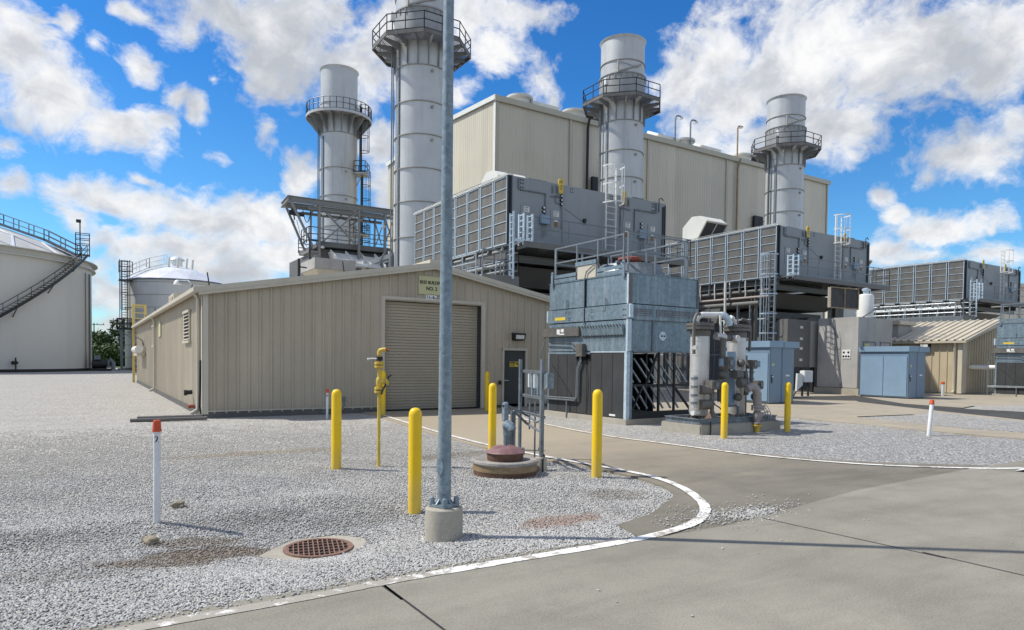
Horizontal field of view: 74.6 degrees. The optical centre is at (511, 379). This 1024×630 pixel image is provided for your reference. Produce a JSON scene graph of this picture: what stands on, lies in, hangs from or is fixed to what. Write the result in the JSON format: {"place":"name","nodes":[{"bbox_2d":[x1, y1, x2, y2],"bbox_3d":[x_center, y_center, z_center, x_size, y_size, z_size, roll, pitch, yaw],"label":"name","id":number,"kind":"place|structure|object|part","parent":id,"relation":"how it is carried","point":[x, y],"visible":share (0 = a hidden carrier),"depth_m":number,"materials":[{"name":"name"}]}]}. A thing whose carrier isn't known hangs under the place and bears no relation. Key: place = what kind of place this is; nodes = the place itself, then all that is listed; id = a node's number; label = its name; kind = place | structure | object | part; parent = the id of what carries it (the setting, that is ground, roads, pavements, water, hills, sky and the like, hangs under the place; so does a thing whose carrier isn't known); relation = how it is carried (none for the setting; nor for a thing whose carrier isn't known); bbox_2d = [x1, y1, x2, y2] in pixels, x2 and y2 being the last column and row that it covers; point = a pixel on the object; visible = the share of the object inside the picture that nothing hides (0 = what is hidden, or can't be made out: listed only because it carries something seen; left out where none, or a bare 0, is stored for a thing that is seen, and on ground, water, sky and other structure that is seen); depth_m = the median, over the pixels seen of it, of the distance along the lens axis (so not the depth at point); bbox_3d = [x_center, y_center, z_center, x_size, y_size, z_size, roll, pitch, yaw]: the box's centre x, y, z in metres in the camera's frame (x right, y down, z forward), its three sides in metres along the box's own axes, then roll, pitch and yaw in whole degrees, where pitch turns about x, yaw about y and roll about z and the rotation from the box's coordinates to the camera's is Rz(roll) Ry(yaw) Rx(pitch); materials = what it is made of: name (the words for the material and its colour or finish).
{"place":"outdoors","nodes":[
{"label":"outdoors","id":0,"kind":"place"},
{"bbox_2d":[0,368,1023,629],"bbox_3d":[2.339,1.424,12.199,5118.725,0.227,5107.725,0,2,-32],"label":"gravel ground","id":1,"kind":"structure","parent":0,"point":[116,400],"depth_m":14.71,"materials":[{"name":"grey gravel"}]},
{"bbox_2d":[0,213,97,372],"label":"storage tank","id":2,"kind":"object","parent":1,"relation":"on","point":[45,307],"visible":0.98,"depth_m":67.21,"materials":[{"name":"white metal"}]},
{"bbox_2d":[91,355,115,370],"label":"pump set","id":3,"kind":"object","parent":1,"relation":"on","point":[100,365],"visible":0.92,"depth_m":74.26,"materials":[{"name":"black metal"}]},
{"bbox_2d":[116,259,132,369],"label":"caged ladder","id":4,"kind":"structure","parent":1,"relation":"on","point":[121,294],"depth_m":79.55,"materials":[{"name":"metal"}]},
{"bbox_2d":[132,304,146,381],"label":"roof ladder","id":5,"kind":"object","parent":1,"relation":"on","point":[133,338],"visible":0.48,"depth_m":43.13,"materials":[{"name":"metal"}]},
{"bbox_2d":[142,534,159,545],"bbox_3d":[-3.376,1.493,6.269,0.186,0.094,0.127,2,2,41],"label":"rock","id":6,"kind":"object","parent":1,"relation":"on","point":[149,539],"visible":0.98,"depth_m":6.22,"materials":[{"name":"beige stone"}]},
{"bbox_2d":[152,420,161,523],"bbox_3d":[-3.590,1.020,6.800,0.090,1.230,0.090,0,2,-32],"label":"marker post","id":7,"kind":"object","parent":1,"relation":"on","point":[156,429],"visible":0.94,"depth_m":6.77,"materials":[{"name":"white plastic"}]},
{"bbox_2d":[130,414,206,421],"bbox_3d":[-9.164,1.021,17.955,1.803,0.105,0.820,0,2,-29],"label":"drain pipe","id":8,"kind":"object","parent":1,"relation":"on","point":[171,418],"visible":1,"depth_m":17.82,"materials":[{"name":"metal"}]},
{"bbox_2d":[123,255,223,369],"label":"domed tank","id":9,"kind":"object","parent":1,"relation":"on","point":[153,289],"visible":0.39,"depth_m":80.57,"materials":[{"name":"metal"}]},
{"bbox_2d":[170,500,184,508],"bbox_3d":[-3.721,1.401,7.497,0.148,0.114,0.136,0,2,-12],"label":"rock","id":10,"kind":"object","parent":1,"relation":"on","point":[178,504],"visible":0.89,"depth_m":7.45,"materials":[{"name":"beige stone"}]},
{"bbox_2d":[258,535,365,559],"bbox_3d":[-1.863,1.681,6.457,1.090,0.154,0.850,0,2,-32],"label":"drain","id":11,"kind":"object","parent":1,"relation":"on","point":[318,547],"visible":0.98,"depth_m":6.45,"materials":[{"name":"metal"}]},
{"bbox_2d":[0,515,636,629],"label":"gravel stones","id":12,"kind":"object","parent":1,"relation":"on","point":[255,575],"visible":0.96,"depth_m":5.63,"materials":[{"name":"grey gravel"}]},
{"bbox_2d":[326,389,328,418],"bbox_3d":[-5.190,0.766,18.891,0.090,1.041,0.090,0,2,-32],"label":"marker post","id":13,"kind":"object","parent":1,"relation":"on","point":[327,396],"visible":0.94,"depth_m":18.86,"materials":[{"name":"white plastic"}]},
{"bbox_2d":[331,389,341,469],"bbox_3d":[-2.676,0.876,10.242,0.150,1.474,0.150,0,2,-32],"label":"bollard","id":14,"kind":"object","parent":1,"relation":"on","point":[336,410],"visible":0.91,"depth_m":10.18,"materials":[{"name":"yellow metal"}]},
{"bbox_2d":[0,420,673,541],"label":"gravel stones","id":15,"kind":"object","parent":1,"relation":"on","point":[53,525],"visible":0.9,"depth_m":8.78,"materials":[{"name":"grey gravel"}]},
{"bbox_2d":[281,195,393,269],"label":"hoist gantry","id":16,"kind":"object","parent":1,"relation":"on","point":[318,205],"visible":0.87,"depth_m":50.91,"materials":[{"name":"black metal"}]},
{"bbox_2d":[306,64,371,244],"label":"exhaust stack","id":17,"kind":"object","parent":1,"relation":"on","point":[338,120],"visible":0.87,"depth_m":65.53,"materials":[{"name":"metal"}]},
{"bbox_2d":[131,259,549,417],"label":"skid building","id":18,"kind":"structure","parent":1,"relation":"on","point":[293,346],"depth_m":21.12,"materials":[{"name":"beige metal"}]},
{"bbox_2d":[169,293,182,301],"bbox_3d":[-14.269,-3.295,28.977,0.830,0.750,2.000,0,2,-32],"label":"roof air unit","id":19,"kind":"object","parent":18,"relation":"on","point":[173,296],"visible":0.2,"depth_m":28.04,"materials":[{"name":"beige metal"}]},
{"bbox_2d":[173,280,192,287],"bbox_3d":[-13.189,-3.470,27.036,0.990,1.140,0.312,1,2,19],"label":"roof gooseneck","id":20,"kind":"object","parent":18,"relation":"on","point":[177,282],"visible":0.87,"depth_m":27.01,"materials":[{"name":"white metal"}]},
{"bbox_2d":[298,257,355,275],"bbox_3d":[-11.243,-5.468,39.365,3.330,2.961,2.970,0,2,-32],"label":"roof vent hood","id":21,"kind":"object","parent":18,"relation":"on","point":[315,265],"visible":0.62,"depth_m":38.36,"materials":[{"name":"metal"}]},
{"bbox_2d":[418,275,439,294],"bbox_3d":[-2.645,-3.112,22.178,0.960,0.600,0.020,0,2,-32],"label":"building sign","id":22,"kind":"object","parent":18,"relation":"attached to","point":[428,285],"visible":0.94,"depth_m":22.11,"materials":[{"name":"yellow metal"}]},
{"bbox_2d":[385,301,476,410],"bbox_3d":[-2.698,-0.787,22.548,3.500,3.541,0.080,0,2,-32],"label":"roller door","id":23,"kind":"structure","parent":18,"relation":"in","point":[411,329],"depth_m":22.38,"materials":[{"name":"paint"}]},
{"bbox_2d":[426,295,436,299],"bbox_3d":[-2.660,-2.722,22.170,0.380,0.150,0.014,0,2,-32],"label":"clearance sign","id":24,"kind":"object","parent":18,"relation":"attached to","point":[431,297],"visible":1,"depth_m":22.17,"materials":[{"name":"white metal"}]},
{"bbox_2d":[504,350,524,405],"bbox_3d":[0.072,-0.054,24.098,0.910,2.000,0.114,0,2,-32],"label":"personnel door","id":25,"kind":"structure","parent":18,"relation":"in","point":[511,374],"depth_m":24.07,"materials":[{"name":"paint"}]},
{"bbox_2d":[510,362,518,366],"bbox_3d":[0.098,-0.564,24.097,0.420,0.180,0.010,0,2,-32],"label":"door warning sign","id":26,"kind":"object","parent":25,"relation":"attached to","point":[514,364],"visible":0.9,"depth_m":24.09,"materials":[{"name":"yellow metal"}]},
{"bbox_2d":[289,228,391,276],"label":"boiler casing","id":27,"kind":"object","parent":1,"relation":"on","point":[337,250],"visible":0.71,"depth_m":51.62,"materials":[{"name":"white metal"}]},
{"bbox_2d":[362,251,393,269],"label":"duct support","id":28,"kind":"object","parent":1,"relation":"on","point":[384,256],"visible":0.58,"depth_m":51.92,"materials":[{"name":"white metal"}]},
{"bbox_2d":[367,348,391,466],"bbox_3d":[-2.089,0.478,10.590,0.392,1.975,0.155,1,2,8],"label":"gas valve riser","id":29,"kind":"object","parent":1,"relation":"on","point":[380,381],"visible":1,"depth_m":10.56,"materials":[{"name":"yellow metal"}]},
{"bbox_2d":[381,371,385,414],"bbox_3d":[-3.852,0.526,20.087,0.150,1.618,0.150,0,2,-32],"label":"bollard","id":30,"kind":"object","parent":1,"relation":"on","point":[383,398],"visible":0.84,"depth_m":20.03,"materials":[{"name":"yellow metal"}]},
{"bbox_2d":[408,408,421,513],"bbox_3d":[-1.105,1.033,7.654,0.150,1.438,0.150,0,2,-32],"label":"bollard","id":31,"kind":"object","parent":1,"relation":"on","point":[415,462],"visible":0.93,"depth_m":7.59,"materials":[{"name":"yellow metal"}]},
{"bbox_2d":[372,0,470,266],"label":"exhaust stack","id":32,"kind":"object","parent":1,"relation":"on","point":[411,56],"visible":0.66,"depth_m":44.26,"materials":[{"name":"metal"}]},
{"bbox_2d":[425,0,462,542],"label":"light pole","id":33,"kind":"object","parent":1,"relation":"on","point":[443,517],"visible":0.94,"depth_m":6.41,"materials":[{"name":"metal"}]},
{"bbox_2d":[485,371,489,410],"bbox_3d":[-0.825,0.509,22.184,0.150,1.594,0.150,0,2,-32],"label":"bollard","id":34,"kind":"object","parent":1,"relation":"on","point":[487,374],"visible":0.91,"depth_m":22.12,"materials":[{"name":"yellow metal"}]},
{"bbox_2d":[488,383,496,449],"bbox_3d":[-0.368,0.818,12.616,0.150,1.522,0.150,0,2,-32],"label":"bollard","id":35,"kind":"object","parent":1,"relation":"on","point":[492,415],"visible":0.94,"depth_m":12.55,"materials":[{"name":"yellow metal"}]},
{"bbox_2d":[471,445,538,478],"bbox_3d":[-0.104,1.288,10.076,1.010,0.632,1.010,0,2,-32],"label":"manhole","id":36,"kind":"object","parent":1,"relation":"on","point":[505,462],"visible":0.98,"depth_m":9.79,"materials":[{"name":"metal"}]},
{"bbox_2d":[502,402,515,445],"bbox_3d":[-0.052,0.919,10.990,0.233,1.119,0.488,1,2,-2],"label":"conduit stub","id":37,"kind":"object","parent":1,"relation":"on","point":[509,431],"visible":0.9,"depth_m":10.94,"materials":[{"name":"grey metal"}]},
{"bbox_2d":[508,359,553,471],"bbox_3d":[0.199,0.623,10.913,0.459,1.920,1.439,0,2,-18],"label":"strut rack","id":38,"kind":"object","parent":1,"relation":"on","point":[543,378],"visible":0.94,"depth_m":10.81,"materials":[{"name":"metal"}]},
{"bbox_2d":[413,163,691,353],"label":"filter house","id":39,"kind":"structure","parent":1,"relation":"on","point":[550,218],"depth_m":31.26,"materials":[{"name":"grey metal"}]},
{"bbox_2d":[452,211,518,286],"bbox_3d":[-3.143,-5.231,32.166,1.820,3.900,10.584,0,2,-32],"label":"service gallery","id":40,"kind":"object","parent":39,"relation":"attached to","point":[493,266],"visible":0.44,"depth_m":28.51,"materials":[{"name":"metal"}]},
{"bbox_2d":[481,170,525,182],"bbox_3d":[-0.448,-9.344,38.425,2.190,4.819,2.175,0,2,-32],"label":"ventilation hood","id":41,"kind":"object","parent":39,"relation":"attached to","point":[492,174],"visible":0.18,"depth_m":37.66,"materials":[{"name":"white metal"}]},
{"bbox_2d":[591,389,602,477],"bbox_3d":[1.247,0.910,9.864,0.150,1.546,0.150,0,2,-32],"label":"bollard","id":42,"kind":"object","parent":1,"relation":"on","point":[597,417],"visible":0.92,"depth_m":9.80,"materials":[{"name":"yellow metal"}]},
{"bbox_2d":[386,93,830,376],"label":"turbine hall","id":43,"kind":"structure","parent":1,"relation":"on","point":[685,179],"depth_m":70.53,"materials":[{"name":"beige metal"}]},
{"bbox_2d":[539,232,698,424],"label":"cooling tower","id":44,"kind":"structure","parent":1,"relation":"on","point":[607,321],"depth_m":18.99,"materials":[{"name":"metal"}]},
{"bbox_2d":[583,33,660,353],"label":"exhaust stack","id":45,"kind":"object","parent":1,"relation":"on","point":[621,110],"visible":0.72,"depth_m":53.75,"materials":[{"name":"metal"}]},
{"bbox_2d":[661,312,779,434],"bbox_3d":[5.374,-0.118,16.911,3.011,3.175,1.500,0,2,-32],"label":"filter skid","id":46,"kind":"object","parent":1,"relation":"on","point":[735,364],"visible":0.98,"depth_m":16.43,"materials":[{"name":"metal"}]},
{"bbox_2d":[720,382,728,438],"bbox_3d":[4.807,0.808,15.211,0.150,1.510,0.150,0,2,-32],"label":"bollard","id":47,"kind":"object","parent":1,"relation":"on","point":[724,410],"visible":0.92,"depth_m":15.15,"materials":[{"name":"yellow metal"}]},
{"bbox_2d":[656,306,820,388],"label":"turbine enclosure","id":48,"kind":"object","parent":1,"relation":"on","point":[714,356],"visible":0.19,"depth_m":44.76,"materials":[{"name":"grey metal"}]},
{"bbox_2d":[726,341,799,403],"bbox_3d":[10.739,-0.333,29.261,1.980,2.710,2.603,0,2,-32],"label":"electrical cabinet","id":49,"kind":"object","parent":1,"relation":"on","point":[774,371],"visible":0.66,"depth_m":28.09,"materials":[{"name":"blue metal"}]},
{"bbox_3d":[10.269,-0.125,28.286,0.040,2.000,1.160,0,2,-32],"label":"door","id":50,"kind":"part","parent":49,"relation":"part of","materials":[{"name":"blue metal"}]},
{"bbox_2d":[660,213,890,383],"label":"filter house","id":51,"kind":"structure","parent":1,"relation":"on","point":[812,266],"depth_m":41.46,"materials":[{"name":"grey metal"}]},
{"bbox_2d":[682,216,728,239],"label":"ventilation hood","id":52,"kind":"object","parent":51,"relation":"attached to","point":[696,227],"visible":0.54,"depth_m":45.10,"materials":[{"name":"white metal"}]},
{"bbox_2d":[751,93,821,293],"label":"exhaust stack","id":53,"kind":"object","parent":1,"relation":"on","point":[785,153],"visible":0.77,"depth_m":65.23,"materials":[{"name":"metal"}]},
{"bbox_2d":[784,382,790,431],"bbox_3d":[6.870,0.795,16.756,0.150,1.486,0.150,0,2,-32],"label":"bollard","id":54,"kind":"object","parent":1,"relation":"on","point":[787,415],"visible":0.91,"depth_m":16.69,"materials":[{"name":"yellow metal"}]},
{"bbox_2d":[793,371,812,395],"bbox_3d":[14.990,0.214,34.699,1.322,1.400,0.310,0,2,-32],"label":"junction box","id":55,"kind":"object","parent":1,"relation":"on","point":[802,377],"visible":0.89,"depth_m":34.60,"materials":[{"name":"white metal"}]},
{"bbox_2d":[653,386,1023,439],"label":"concrete apron","id":56,"kind":"object","parent":1,"relation":"on","point":[842,411],"visible":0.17,"depth_m":25.57,"materials":[{"name":"beige concrete"}]},
{"bbox_2d":[686,279,771,387],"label":"pipe manifold","id":57,"kind":"object","parent":56,"relation":"on","point":[713,307],"visible":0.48,"depth_m":41.38,"materials":[{"name":"white metal"}]},
{"bbox_2d":[759,253,778,340],"bbox_3d":[14.502,-3.194,38.130,0.856,7.900,0.914,0,2,-32],"label":"caged ladder","id":58,"kind":"object","parent":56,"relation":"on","point":[775,273],"visible":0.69,"depth_m":38.03,"materials":[{"name":"grey metal"}]},
{"bbox_2d":[779,319,817,392],"bbox_3d":[16.488,-1.333,38.596,3.000,4.200,0.620,0,2,-32],"label":"control panel","id":59,"kind":"object","parent":56,"relation":"on","point":[804,333],"visible":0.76,"depth_m":38.29,"materials":[{"name":"grey metal"}]},
{"bbox_2d":[827,260,871,317],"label":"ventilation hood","id":60,"kind":"object","parent":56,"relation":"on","point":[842,313],"visible":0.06,"depth_m":47.13,"materials":[{"name":"white metal"}]},
{"bbox_2d":[857,406,973,416],"bbox_3d":[15.238,1.140,24.353,10.326,0.030,0.679,-1,2,-39],"label":"slab joint","id":61,"kind":"object","parent":56,"relation":"on","point":[901,415],"visible":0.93,"depth_m":21.98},
{"bbox_2d":[941,382,944,395],"bbox_3d":[23.806,0.597,37.160,0.224,1.000,0.224,0,2,-32],"label":"marker post","id":62,"kind":"object","parent":56,"relation":"on","point":[942,387],"visible":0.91,"depth_m":37.09,"materials":[{"name":"white plastic"}]},
{"bbox_2d":[814,317,892,394],"bbox_3d":[19.674,-1.296,38.568,3.650,4.403,2.680,0,2,-32],"label":"precast enclosure","id":63,"kind":"object","parent":1,"relation":"on","point":[841,341],"visible":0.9,"depth_m":37.55,"materials":[{"name":"concrete"}]},
{"bbox_2d":[827,286,879,317],"bbox_3d":[18.507,-4.219,36.630,4.693,1.607,0.560,0,2,-32],"label":"inlet hood","id":64,"kind":"object","parent":63,"relation":"on","point":[842,298],"visible":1,"depth_m":36.18,"materials":[{"name":"beige metal"}]},
{"bbox_2d":[856,288,873,317],"bbox_3d":[19.874,-4.331,37.801,0.860,1.680,0.860,0,2,-32],"label":"silencer","id":65,"kind":"object","parent":63,"relation":"on","point":[866,302],"visible":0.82,"depth_m":37.45,"materials":[{"name":"white metal"}]},
{"bbox_2d":[859,346,929,398],"bbox_3d":[19.752,-0.388,34.822,1.980,2.710,2.603,0,2,-32],"label":"electrical cabinet","id":66,"kind":"object","parent":1,"relation":"on","point":[892,371],"visible":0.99,"depth_m":34.02,"materials":[{"name":"blue metal"}]},
{"bbox_3d":[18.651,-0.217,34.843,0.040,2.000,1.160,0,2,-32],"label":"door","id":67,"kind":"part","parent":66,"relation":"part of","materials":[{"name":"blue metal"}]},
{"bbox_3d":[19.282,-0.180,33.847,0.040,2.000,1.160,0,2,-32],"label":"door","id":68,"kind":"part","parent":66,"relation":"part of","materials":[{"name":"blue metal"}]},
{"bbox_2d":[926,399,934,435],"bbox_3d":[10.100,1.015,16.255,0.349,1.083,0.119,-1,2,-40],"label":"marker post","id":69,"kind":"object","parent":1,"relation":"on","point":[930,415],"visible":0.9,"depth_m":16.23,"materials":[{"name":"white plastic"}]},
{"bbox_2d":[857,250,1023,319],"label":"filter house","id":70,"kind":"structure","parent":1,"relation":"on","point":[944,280],"depth_m":53.16,"materials":[{"name":"grey metal"}]},
{"bbox_2d":[856,279,977,322],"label":"service gallery","id":71,"kind":"object","parent":70,"relation":"attached to","point":[938,311],"visible":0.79,"depth_m":52.18,"materials":[{"name":"metal"}]},
{"bbox_2d":[861,412,1023,431],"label":"gravel patch","id":72,"kind":"object","parent":1,"relation":"on","point":[960,421],"visible":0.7,"depth_m":20.11,"materials":[{"name":"grey gravel"}]},
{"bbox_2d":[892,318,998,394],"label":"tan shed","id":73,"kind":"structure","parent":1,"relation":"on","point":[957,348],"depth_m":40.26,"materials":[{"name":"beige metal"}]},
{"bbox_2d":[892,321,915,337],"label":"roof box","id":74,"kind":"object","parent":73,"relation":"on","point":[900,328],"visible":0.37,"depth_m":42.90,"materials":[{"name":"grey metal"}]},
{"bbox_2d":[969,365,994,369],"bbox_3d":[27.389,-0.728,38.779,0.260,0.260,1.780,0,2,-32],"label":"pipe stub","id":75,"kind":"object","parent":73,"relation":"attached to","point":[985,367],"visible":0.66,"depth_m":38.87,"materials":[{"name":"white metal"}]},
{"bbox_2d":[962,405,1023,411],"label":"gravel patch","id":76,"kind":"object","parent":1,"relation":"on","point":[1018,408],"visible":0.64,"depth_m":26.59,"materials":[{"name":"grey gravel"}]},
{"bbox_2d":[0,0,1023,342],"label":"sky","id":77,"kind":"structure","parent":0,"point":[169,128],"materials":[{"name":"blue"}]},
{"bbox_2d":[72,460,1023,629],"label":"concrete road","id":78,"kind":"structure","parent":0,"point":[789,576],"depth_m":5.12,"materials":[{"name":"grey concrete"}]},
{"bbox_2d":[105,415,710,629],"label":"white edge line","id":79,"kind":"object","parent":78,"relation":"on","point":[702,502],"visible":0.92,"depth_m":5.28,"materials":[{"name":"paint"}]},
{"bbox_2d":[371,578,445,629],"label":"expansion joint","id":80,"kind":"object","parent":78,"relation":"on","point":[406,601],"visible":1,"depth_m":4.59,"materials":[{"name":"black rubber"}]},
{"bbox_2d":[509,415,1023,471],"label":"white edge line","id":81,"kind":"object","parent":78,"relation":"on","point":[1021,469],"visible":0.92,"depth_m":11.70,"materials":[{"name":"paint"}]},
{"bbox_2d":[764,518,1021,574],"bbox_3d":[5.697,1.653,2.865,0.129,0.001,10.633,0,2,-34],"label":"expansion joint","id":82,"kind":"object","parent":78,"relation":"on","point":[906,549],"visible":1,"depth_m":5.99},
{"bbox_2d":[362,406,988,536],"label":"concrete driveway","id":83,"kind":"structure","parent":0,"point":[717,478],"depth_m":10.68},
{"bbox_2d":[597,491,1012,616],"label":"spilled gravel","id":84,"kind":"structure","parent":83,"relation":"on","point":[753,512],"depth_m":7.44,"materials":[{"name":"grey gravel"}]},
{"bbox_2d":[793,395,1023,419],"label":"asphalt road","id":85,"kind":"structure","parent":0,"point":[1008,414],"depth_m":26.82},
{"bbox_2d":[825,283,1023,338],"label":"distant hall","id":86,"kind":"structure","parent":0,"point":[1012,316],"depth_m":138.77,"materials":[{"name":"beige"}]},
{"bbox_2d":[987,303,1023,396],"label":"cooling tower","id":87,"kind":"structure","parent":0,"point":[1008,350],"depth_m":37.23,"materials":[{"name":"blue metal"}]},
{"label":"grass field","id":88,"kind":"structure","parent":0,"visible":0},
{"bbox_2d":[92,329,111,345],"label":"tree","id":89,"kind":"object","parent":88,"relation":"on","point":[94,335],"visible":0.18,"depth_m":110.80,"materials":[{"name":"green plant"}]},
{"bbox_2d":[92,341,124,365],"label":"tree","id":90,"kind":"object","parent":88,"relation":"on","point":[108,351],"visible":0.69,"depth_m":103.10,"materials":[{"name":"green plant"}]},
{"bbox_2d":[92,321,124,356],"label":"tree","id":91,"kind":"object","parent":88,"relation":"on","point":[107,338],"visible":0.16,"depth_m":108.92,"materials":[{"name":"green plant"}]},
{"bbox_2d":[107,318,124,354],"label":"tree","id":92,"kind":"object","parent":88,"relation":"on","point":[114,332],"visible":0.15,"depth_m":119.88,"materials":[{"name":"green plant"}]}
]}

